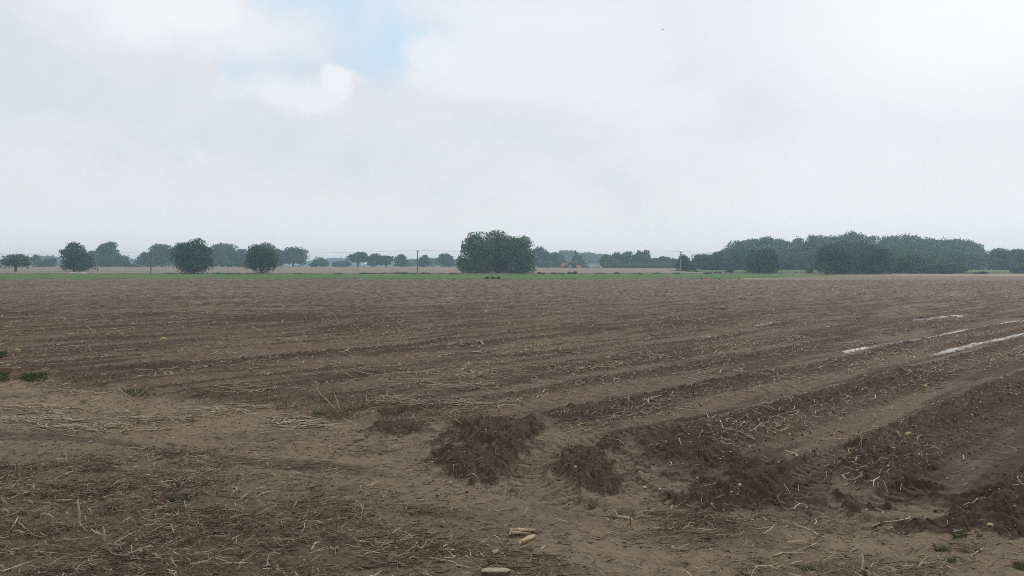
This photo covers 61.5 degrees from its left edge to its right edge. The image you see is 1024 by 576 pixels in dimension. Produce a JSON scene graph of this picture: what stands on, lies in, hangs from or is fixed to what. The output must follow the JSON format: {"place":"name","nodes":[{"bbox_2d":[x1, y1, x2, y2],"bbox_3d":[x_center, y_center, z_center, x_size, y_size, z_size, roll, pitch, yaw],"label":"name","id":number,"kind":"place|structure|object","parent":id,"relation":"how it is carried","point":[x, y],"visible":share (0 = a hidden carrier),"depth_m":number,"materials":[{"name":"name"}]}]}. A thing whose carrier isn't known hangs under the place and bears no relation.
{"place":"outdoors","nodes":[
{"label":"outdoors","id":0,"kind":"place"},
{"bbox_2d":[0,274,861,279],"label":"grass field","id":1,"kind":"structure","parent":0,"point":[403,276],"depth_m":190.23,"materials":[{"name":"plant"}]},
{"bbox_2d":[813,243,863,273],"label":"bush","id":2,"kind":"object","parent":1,"relation":"on","point":[837,260],"visible":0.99,"depth_m":253.55,"materials":[{"name":"green plant"}]},
{"bbox_2d":[0,269,1023,575],"bbox_3d":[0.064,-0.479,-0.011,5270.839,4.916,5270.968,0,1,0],"label":"ground","id":3,"kind":"structure","parent":0,"point":[946,491],"depth_m":10.39,"materials":[{"name":"soil"}]},
{"bbox_2d":[17,370,49,381],"bbox_3d":[-8.102,1.481,14.596,0.561,0.199,1.123,-1,2,-30],"label":"green tuft","id":4,"kind":"object","parent":3,"relation":"on","point":[24,376],"visible":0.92,"depth_m":14.39,"materials":[{"name":"green plant"}]},
{"bbox_2d":[10,255,65,266],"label":"distant wood","id":5,"kind":"object","parent":3,"relation":"on","point":[56,257],"visible":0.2,"depth_m":1333.50,"materials":[{"name":"green plant"}]},
{"bbox_2d":[120,386,155,396],"bbox_3d":[-5.600,1.554,12.935,0.685,0.140,0.593,0,1,0],"label":"green tuft","id":6,"kind":"object","parent":3,"relation":"on","point":[133,392],"visible":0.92,"depth_m":12.92,"materials":[{"name":"green plant"}]},
{"bbox_2d":[0,363,490,427],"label":"dead grass","id":7,"kind":"structure","parent":3,"relation":"on","point":[309,395],"depth_m":11.79,"materials":[{"name":"plant"}]},
{"bbox_2d":[1,264,530,266],"bbox_3d":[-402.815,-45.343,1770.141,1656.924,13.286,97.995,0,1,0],"label":"distant wood","id":8,"kind":"object","parent":3,"relation":"on","point":[365,265],"visible":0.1,"depth_m":1754.71,"materials":[{"name":"green plant"}]},
{"bbox_2d":[294,258,360,266],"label":"distant wood","id":9,"kind":"object","parent":3,"relation":"on","point":[332,260],"visible":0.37,"depth_m":1676.49,"materials":[{"name":"green plant"}]},
{"bbox_2d":[318,401,358,419],"bbox_3d":[-2.243,1.572,11.011,0.604,0.180,0.837,0,1,-12],"label":"dead weed","id":10,"kind":"object","parent":3,"relation":"on","point":[335,413],"visible":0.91,"depth_m":10.94,"materials":[{"name":"brown plant"}]},
{"bbox_2d":[331,261,351,266],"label":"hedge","id":11,"kind":"object","parent":3,"relation":"on","point":[341,263],"visible":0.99,"depth_m":677.90,"materials":[{"name":"green plant"}]},
{"bbox_2d":[0,347,690,433],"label":"haulm heaps","id":12,"kind":"object","parent":3,"relation":"on","point":[207,411],"visible":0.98,"depth_m":11.32,"materials":[{"name":"plant"}]},
{"bbox_2d":[481,567,509,575],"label":"cut post","id":13,"kind":"object","parent":3,"relation":"on","point":[495,571],"visible":1,"depth_m":5.17,"materials":[{"name":"wood"}]},
{"bbox_2d":[0,456,1010,575],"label":"stubble stubs","id":14,"kind":"object","parent":3,"relation":"on","point":[315,521],"visible":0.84,"depth_m":6.25,"materials":[{"name":"beige plant"}]},
{"bbox_2d":[0,424,1023,575],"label":"straw litter","id":15,"kind":"object","parent":3,"relation":"on","point":[118,549],"visible":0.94,"depth_m":6.25,"materials":[{"name":"plant"}]},
{"bbox_2d":[0,310,1023,391],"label":"haulm litter","id":16,"kind":"object","parent":3,"relation":"on","point":[761,341],"visible":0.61,"depth_m":20.61,"materials":[{"name":"plant"}]},
{"bbox_2d":[0,279,1023,320],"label":"haulm litter","id":17,"kind":"object","parent":3,"relation":"on","point":[267,282],"visible":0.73,"depth_m":65.37,"materials":[{"name":"plant"}]},
{"bbox_2d":[0,330,1023,575],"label":"pebbles","id":18,"kind":"object","parent":3,"relation":"on","point":[592,392],"visible":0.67,"depth_m":14.72,"materials":[{"name":"stone"}]},
{"bbox_2d":[0,366,1023,575],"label":"straw bits","id":19,"kind":"object","parent":3,"relation":"on","point":[273,481],"visible":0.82,"depth_m":7.18,"materials":[{"name":"plant"}]},
{"bbox_2d":[510,528,534,533],"bbox_3d":[0.081,1.741,6.177,0.209,0.058,0.090,-1,2,-32],"label":"split branch","id":20,"kind":"object","parent":3,"relation":"on","point":[516,530],"visible":0.97,"depth_m":6.15,"materials":[{"name":"brown wood"}]},
{"bbox_2d":[516,534,535,543],"bbox_3d":[0.102,1.747,5.978,0.045,0.041,0.229,1,2,35],"label":"broken branch","id":21,"kind":"object","parent":3,"relation":"on","point":[528,538],"visible":0.96,"depth_m":5.96,"materials":[{"name":"brown wood"}]},
{"bbox_2d":[507,553,566,555],"bbox_3d":[0.166,1.748,5.637,0.398,0.034,0.070,0,1,-4],"label":"dry stalk","id":22,"kind":"object","parent":3,"relation":"on","point":[537,554],"visible":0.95,"depth_m":5.62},
{"bbox_2d":[64,373,1023,509],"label":"haulm litter","id":23,"kind":"object","parent":3,"relation":"on","point":[659,403],"visible":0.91,"depth_m":11.01,"materials":[{"name":"plant"}]},
{"bbox_2d":[547,250,601,266],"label":"distant wood","id":24,"kind":"object","parent":3,"relation":"on","point":[590,258],"visible":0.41,"depth_m":955.62,"materials":[{"name":"green plant"}]},
{"bbox_2d":[898,233,912,245],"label":"tree","id":25,"kind":"object","parent":3,"relation":"on","point":[905,238],"visible":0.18,"depth_m":472.78,"materials":[{"name":"green plant"}]},
{"bbox_2d":[907,235,925,247],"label":"tree","id":26,"kind":"object","parent":3,"relation":"on","point":[917,239],"visible":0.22,"depth_m":468.49,"materials":[{"name":"green plant"}]},
{"bbox_2d":[921,237,939,246],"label":"tree","id":27,"kind":"object","parent":3,"relation":"on","point":[930,242],"visible":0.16,"depth_m":470.76,"materials":[{"name":"green plant"}]},
{"bbox_2d":[934,237,956,248],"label":"tree","id":28,"kind":"object","parent":3,"relation":"on","point":[945,242],"visible":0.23,"depth_m":458.38,"materials":[{"name":"green plant"}]},
{"bbox_2d":[955,239,983,252],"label":"tree","id":29,"kind":"object","parent":3,"relation":"on","point":[967,243],"visible":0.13,"depth_m":472.56,"materials":[{"name":"green plant"}]},
{"bbox_2d":[963,247,986,269],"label":"tree","id":30,"kind":"object","parent":3,"relation":"on","point":[970,249],"visible":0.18,"depth_m":414.30,"materials":[{"name":"green plant"}]},
{"bbox_2d":[984,248,1013,269],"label":"tree","id":31,"kind":"object","parent":3,"relation":"on","point":[1002,254],"visible":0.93,"depth_m":372.97,"materials":[{"name":"green plant"}]},
{"bbox_2d":[992,259,1019,269],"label":"tree","id":32,"kind":"object","parent":3,"relation":"on","point":[1007,267],"visible":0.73,"depth_m":371.98,"materials":[{"name":"green plant"}]},
{"bbox_2d":[1007,248,1023,269],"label":"tree","id":33,"kind":"object","parent":3,"relation":"on","point":[1018,254],"visible":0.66,"depth_m":372.38,"materials":[{"name":"green plant"}]},
{"bbox_2d":[1010,558,1023,569],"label":"green tuft","id":34,"kind":"object","parent":3,"relation":"on","point":[1019,564],"visible":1,"depth_m":5.48,"materials":[{"name":"green plant"}]},
{"bbox_2d":[0,267,1023,273],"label":"hay field","id":35,"kind":"structure","parent":0,"point":[234,270],"depth_m":351.57,"materials":[{"name":"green plant"}]},
{"bbox_2d":[0,253,34,271],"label":"tree","id":36,"kind":"object","parent":35,"relation":"on","point":[11,260],"visible":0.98,"depth_m":311.42,"materials":[{"name":"green plant"}]},
{"bbox_2d":[43,257,57,266],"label":"tree","id":37,"kind":"object","parent":35,"relation":"on","point":[51,262],"visible":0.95,"depth_m":591.12,"materials":[{"name":"green plant"}]},
{"bbox_2d":[58,242,88,271],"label":"tree","id":38,"kind":"object","parent":35,"relation":"on","point":[74,256],"visible":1,"depth_m":310.83,"materials":[{"name":"green plant"}]},
{"bbox_2d":[70,254,98,270],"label":"tree","id":39,"kind":"object","parent":35,"relation":"on","point":[90,261],"visible":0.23,"depth_m":329.00,"materials":[{"name":"green plant"}]},
{"bbox_2d":[94,253,119,266],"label":"tree","id":40,"kind":"object","parent":35,"relation":"on","point":[106,260],"visible":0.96,"depth_m":578.05,"materials":[{"name":"green plant"}]},
{"bbox_2d":[94,241,121,259],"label":"tree","id":41,"kind":"object","parent":35,"relation":"on","point":[109,248],"visible":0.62,"depth_m":587.62,"materials":[{"name":"green plant"}]},
{"bbox_2d":[114,255,131,266],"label":"tree","id":42,"kind":"object","parent":35,"relation":"on","point":[123,261],"visible":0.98,"depth_m":579.90,"materials":[{"name":"green plant"}]},
{"bbox_2d":[133,252,155,266],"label":"tree","id":43,"kind":"object","parent":35,"relation":"on","point":[144,257],"visible":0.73,"depth_m":588.72,"materials":[{"name":"green plant"}]},
{"bbox_2d":[144,243,175,266],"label":"tree","id":44,"kind":"object","parent":35,"relation":"on","point":[161,253],"visible":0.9,"depth_m":587.66,"materials":[{"name":"green plant"}]},
{"bbox_2d":[168,238,215,273],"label":"tree","id":45,"kind":"object","parent":35,"relation":"on","point":[198,259],"visible":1,"depth_m":271.39,"materials":[{"name":"green plant"}]},
{"bbox_2d":[208,242,238,266],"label":"tree","id":46,"kind":"object","parent":35,"relation":"on","point":[222,254],"visible":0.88,"depth_m":585.82,"materials":[{"name":"green plant"}]},
{"bbox_2d":[230,249,248,266],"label":"tree","id":47,"kind":"object","parent":35,"relation":"on","point":[240,255],"visible":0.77,"depth_m":588.93,"materials":[{"name":"green plant"}]},
{"bbox_2d":[242,244,280,272],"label":"tree","id":48,"kind":"object","parent":35,"relation":"on","point":[261,258],"visible":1,"depth_m":272.13,"materials":[{"name":"green plant"}]},
{"bbox_2d":[260,242,277,265],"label":"tree","id":49,"kind":"object","parent":35,"relation":"on","point":[267,245],"visible":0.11,"depth_m":558.46,"materials":[{"name":"green plant"}]},
{"bbox_2d":[278,246,308,266],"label":"tree","id":50,"kind":"object","parent":35,"relation":"on","point":[296,256],"visible":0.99,"depth_m":587.92,"materials":[{"name":"green plant"}]},
{"bbox_2d":[313,256,329,266],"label":"tree","id":51,"kind":"object","parent":35,"relation":"on","point":[321,262],"visible":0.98,"depth_m":590.21,"materials":[{"name":"green plant"}]},
{"bbox_2d":[346,252,369,266],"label":"tree","id":52,"kind":"object","parent":35,"relation":"on","point":[358,257],"visible":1,"depth_m":589.24,"materials":[{"name":"green plant"}]},
{"bbox_2d":[366,253,381,266],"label":"tree","id":53,"kind":"object","parent":35,"relation":"on","point":[372,260],"visible":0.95,"depth_m":589.66,"materials":[{"name":"green plant"}]},
{"bbox_2d":[376,255,395,266],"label":"tree","id":54,"kind":"object","parent":35,"relation":"on","point":[385,259],"visible":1,"depth_m":588.83,"materials":[{"name":"green plant"}]},
{"bbox_2d":[393,254,408,266],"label":"tree","id":55,"kind":"object","parent":35,"relation":"on","point":[401,261],"visible":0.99,"depth_m":590.78,"materials":[{"name":"green plant"}]},
{"bbox_2d":[418,255,431,266],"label":"tree","id":56,"kind":"object","parent":35,"relation":"on","point":[423,260],"visible":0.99,"depth_m":590.30,"materials":[{"name":"green plant"}]},
{"bbox_2d":[435,253,454,266],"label":"tree","id":57,"kind":"object","parent":35,"relation":"on","point":[446,260],"visible":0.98,"depth_m":590.32,"materials":[{"name":"green plant"}]},
{"bbox_2d":[456,252,468,270],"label":"tree","id":58,"kind":"object","parent":35,"relation":"on","point":[459,261],"visible":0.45,"depth_m":289.34,"materials":[{"name":"green plant"}]},
{"bbox_2d":[462,260,476,272],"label":"bush","id":59,"kind":"object","parent":35,"relation":"on","point":[467,269],"visible":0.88,"depth_m":273.50,"materials":[{"name":"green plant"}]},
{"bbox_2d":[460,231,494,272],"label":"tree","id":60,"kind":"object","parent":35,"relation":"on","point":[479,250],"visible":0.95,"depth_m":273.29,"materials":[{"name":"green plant"}]},
{"bbox_2d":[484,229,512,272],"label":"tree","id":61,"kind":"object","parent":35,"relation":"on","point":[496,238],"visible":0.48,"depth_m":281.79,"materials":[{"name":"green plant"}]},
{"bbox_2d":[501,235,536,272],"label":"tree","id":62,"kind":"object","parent":35,"relation":"on","point":[511,249],"visible":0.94,"depth_m":272.38,"materials":[{"name":"green plant"}]},
{"bbox_2d":[510,257,528,272],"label":"bush","id":63,"kind":"object","parent":35,"relation":"on","point":[521,268],"visible":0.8,"depth_m":271.63,"materials":[{"name":"green plant"}]},
{"bbox_2d":[532,246,550,265],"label":"tree","id":64,"kind":"object","parent":35,"relation":"on","point":[542,254],"visible":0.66,"depth_m":551.98,"materials":[{"name":"green plant"}]},
{"bbox_2d":[536,260,553,267],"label":"bush","id":65,"kind":"object","parent":35,"relation":"on","point":[546,264],"visible":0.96,"depth_m":533.29,"materials":[{"name":"green plant"}]},
{"bbox_2d":[548,253,565,266],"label":"tree","id":66,"kind":"object","parent":35,"relation":"on","point":[553,257],"visible":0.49,"depth_m":551.82,"materials":[{"name":"green plant"}]},
{"bbox_2d":[554,257,567,266],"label":"bush","id":67,"kind":"object","parent":35,"relation":"on","point":[558,261],"visible":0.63,"depth_m":546.54,"materials":[{"name":"green plant"}]},
{"bbox_2d":[598,254,613,267],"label":"tree","id":68,"kind":"object","parent":35,"relation":"on","point":[603,258],"visible":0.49,"depth_m":514.22,"materials":[{"name":"green plant"}]},
{"bbox_2d":[605,258,621,267],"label":"bush","id":69,"kind":"object","parent":35,"relation":"on","point":[613,263],"visible":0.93,"depth_m":490.59,"materials":[{"name":"green plant"}]},
{"bbox_2d":[611,252,623,265],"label":"tree","id":70,"kind":"object","parent":35,"relation":"on","point":[617,255],"visible":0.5,"depth_m":514.67,"materials":[{"name":"green plant"}]},
{"bbox_2d":[621,251,635,265],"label":"tree","id":71,"kind":"object","parent":35,"relation":"on","point":[628,257],"visible":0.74,"depth_m":513.98,"materials":[{"name":"green plant"}]},
{"bbox_2d":[617,262,674,267],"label":"hedge","id":72,"kind":"object","parent":35,"relation":"on","point":[651,265],"visible":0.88,"depth_m":483.03,"materials":[{"name":"green plant"}]},
{"bbox_2d":[641,250,650,262],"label":"tree","id":73,"kind":"object","parent":35,"relation":"on","point":[645,255],"visible":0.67,"depth_m":514.96,"materials":[{"name":"green plant"}]},
{"bbox_2d":[656,256,673,263],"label":"tree","id":74,"kind":"object","parent":35,"relation":"on","point":[665,259],"visible":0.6,"depth_m":513.98,"materials":[{"name":"green plant"}]},
{"bbox_2d":[674,254,691,270],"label":"tree","id":75,"kind":"object","parent":35,"relation":"on","point":[685,262],"visible":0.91,"depth_m":336.19,"materials":[{"name":"green plant"}]},
{"bbox_2d":[690,253,717,269],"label":"tree","id":76,"kind":"object","parent":35,"relation":"on","point":[701,262],"visible":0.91,"depth_m":364.49,"materials":[{"name":"green plant"}]},
{"bbox_2d":[706,251,728,269],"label":"tree","id":77,"kind":"object","parent":35,"relation":"on","point":[718,258],"visible":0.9,"depth_m":364.22,"materials":[{"name":"green plant"}]},
{"bbox_2d":[724,249,744,268],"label":"tree","id":78,"kind":"object","parent":35,"relation":"on","point":[733,257],"visible":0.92,"depth_m":364.61,"materials":[{"name":"green plant"}]},
{"bbox_2d":[723,245,751,254],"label":"tree","id":79,"kind":"object","parent":35,"relation":"on","point":[744,250],"visible":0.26,"depth_m":403.95,"materials":[{"name":"green plant"}]},
{"bbox_2d":[745,238,761,246],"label":"tree","id":80,"kind":"object","parent":35,"relation":"on","point":[752,242],"visible":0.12,"depth_m":461.61,"materials":[{"name":"green plant"}]},
{"bbox_2d":[743,248,780,272],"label":"tree","id":81,"kind":"object","parent":35,"relation":"on","point":[760,260],"visible":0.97,"depth_m":271.69,"materials":[{"name":"green plant"}]},
{"bbox_2d":[754,236,777,248],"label":"tree","id":82,"kind":"object","parent":35,"relation":"on","point":[767,241],"visible":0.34,"depth_m":459.70,"materials":[{"name":"green plant"}]},
{"bbox_2d":[754,244,781,255],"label":"tree","id":83,"kind":"object","parent":35,"relation":"on","point":[765,247],"visible":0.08,"depth_m":401.81,"materials":[{"name":"green plant"}]},
{"bbox_2d":[772,250,786,269],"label":"tree","id":84,"kind":"object","parent":35,"relation":"on","point":[781,259],"visible":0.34,"depth_m":367.22,"materials":[{"name":"green plant"}]},
{"bbox_2d":[772,245,789,268],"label":"tree","id":85,"kind":"object","parent":35,"relation":"on","point":[785,250],"visible":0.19,"depth_m":407.76,"materials":[{"name":"green plant"}]},
{"bbox_2d":[781,251,809,269],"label":"tree","id":86,"kind":"object","parent":35,"relation":"on","point":[793,260],"visible":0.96,"depth_m":361.76,"materials":[{"name":"green plant"}]},
{"bbox_2d":[788,244,804,254],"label":"tree","id":87,"kind":"object","parent":35,"relation":"on","point":[794,248],"visible":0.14,"depth_m":415.36,"materials":[{"name":"green plant"}]},
{"bbox_2d":[791,236,807,245],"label":"tree","id":88,"kind":"object","parent":35,"relation":"on","point":[795,241],"visible":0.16,"depth_m":460.24,"materials":[{"name":"green plant"}]},
{"bbox_2d":[801,248,817,269],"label":"tree","id":89,"kind":"object","parent":35,"relation":"on","point":[808,254],"visible":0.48,"depth_m":372.58,"materials":[{"name":"green plant"}]},
{"bbox_2d":[797,241,825,260],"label":"tree","id":90,"kind":"object","parent":35,"relation":"on","point":[809,245],"visible":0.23,"depth_m":408.79,"materials":[{"name":"green plant"}]},
{"bbox_2d":[805,234,819,244],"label":"tree","id":91,"kind":"object","parent":35,"relation":"on","point":[813,238],"visible":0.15,"depth_m":461.95,"materials":[{"name":"green plant"}]},
{"bbox_2d":[841,230,857,242],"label":"tree","id":92,"kind":"object","parent":35,"relation":"on","point":[850,236],"visible":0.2,"depth_m":467.00,"materials":[{"name":"green plant"}]},
{"bbox_2d":[827,240,885,272],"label":"tree","id":93,"kind":"object","parent":35,"relation":"on","point":[857,246],"visible":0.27,"depth_m":272.75,"materials":[{"name":"green plant"}]},
{"bbox_2d":[866,234,882,244],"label":"tree","id":94,"kind":"object","parent":35,"relation":"on","point":[873,239],"visible":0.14,"depth_m":458.84,"materials":[{"name":"green plant"}]},
{"bbox_2d":[876,234,894,245],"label":"tree","id":95,"kind":"object","parent":35,"relation":"on","point":[887,240],"visible":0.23,"depth_m":460.75,"materials":[{"name":"green plant"}]},
{"bbox_2d":[888,234,904,244],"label":"tree","id":96,"kind":"object","parent":35,"relation":"on","point":[896,239],"visible":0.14,"depth_m":469.15,"materials":[{"name":"green plant"}]},
{"bbox_2d":[889,264,905,272],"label":"bush","id":97,"kind":"object","parent":35,"relation":"on","point":[899,269],"visible":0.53,"depth_m":272.85,"materials":[{"name":"green plant"}]},
{"bbox_2d":[891,247,912,269],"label":"tree","id":98,"kind":"object","parent":35,"relation":"on","point":[901,249],"visible":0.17,"depth_m":370.94,"materials":[{"name":"green plant"}]},
{"bbox_2d":[894,250,939,273],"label":"tree","id":99,"kind":"object","parent":35,"relation":"on","point":[915,263],"visible":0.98,"depth_m":271.38,"materials":[{"name":"green plant"}]},
{"bbox_2d":[928,263,956,273],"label":"hedge","id":100,"kind":"object","parent":35,"relation":"on","point":[945,268],"visible":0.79,"depth_m":271.36,"materials":[{"name":"green plant"}]},
{"bbox_2d":[945,262,969,272],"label":"hedge","id":101,"kind":"object","parent":35,"relation":"on","point":[960,267],"visible":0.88,"depth_m":272.25,"materials":[{"name":"green plant"}]},
{"bbox_2d":[963,251,987,269],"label":"tree","id":102,"kind":"object","parent":35,"relation":"on","point":[977,262],"visible":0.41,"depth_m":368.55,"materials":[{"name":"green plant"}]},
{"bbox_2d":[1009,263,1023,272],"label":"bush","id":103,"kind":"object","parent":35,"relation":"on","point":[1018,268],"visible":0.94,"depth_m":272.87,"materials":[{"name":"green plant"}]},
{"bbox_2d":[0,373,1023,575],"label":"soil crumbs","id":104,"kind":"object","parent":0,"point":[1010,486],"visible":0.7,"depth_m":9.13,"materials":[{"name":"soil"}]},
{"bbox_2d":[0,0,1023,265],"label":"sky","id":105,"kind":"structure","parent":0,"point":[327,129],"materials":[{"name":"white"}]},
{"bbox_2d":[676,270,1012,272],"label":"green field","id":106,"kind":"structure","parent":0,"point":[816,271],"depth_m":307.11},
{"bbox_2d":[770,276,1023,279],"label":"stubble strip","id":107,"kind":"object","parent":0,"point":[914,277],"visible":0.77,"depth_m":174.72,"materials":[{"name":"plant"}]},
{"bbox_2d":[790,274,1023,276],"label":"dry margin","id":108,"kind":"object","parent":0,"point":[1013,275],"visible":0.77,"depth_m":219.79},
{"bbox_2d":[856,245,896,274],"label":"tree","id":109,"kind":"object","parent":108,"relation":"on","point":[876,260],"visible":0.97,"depth_m":254.33,"materials":[{"name":"green plant"}]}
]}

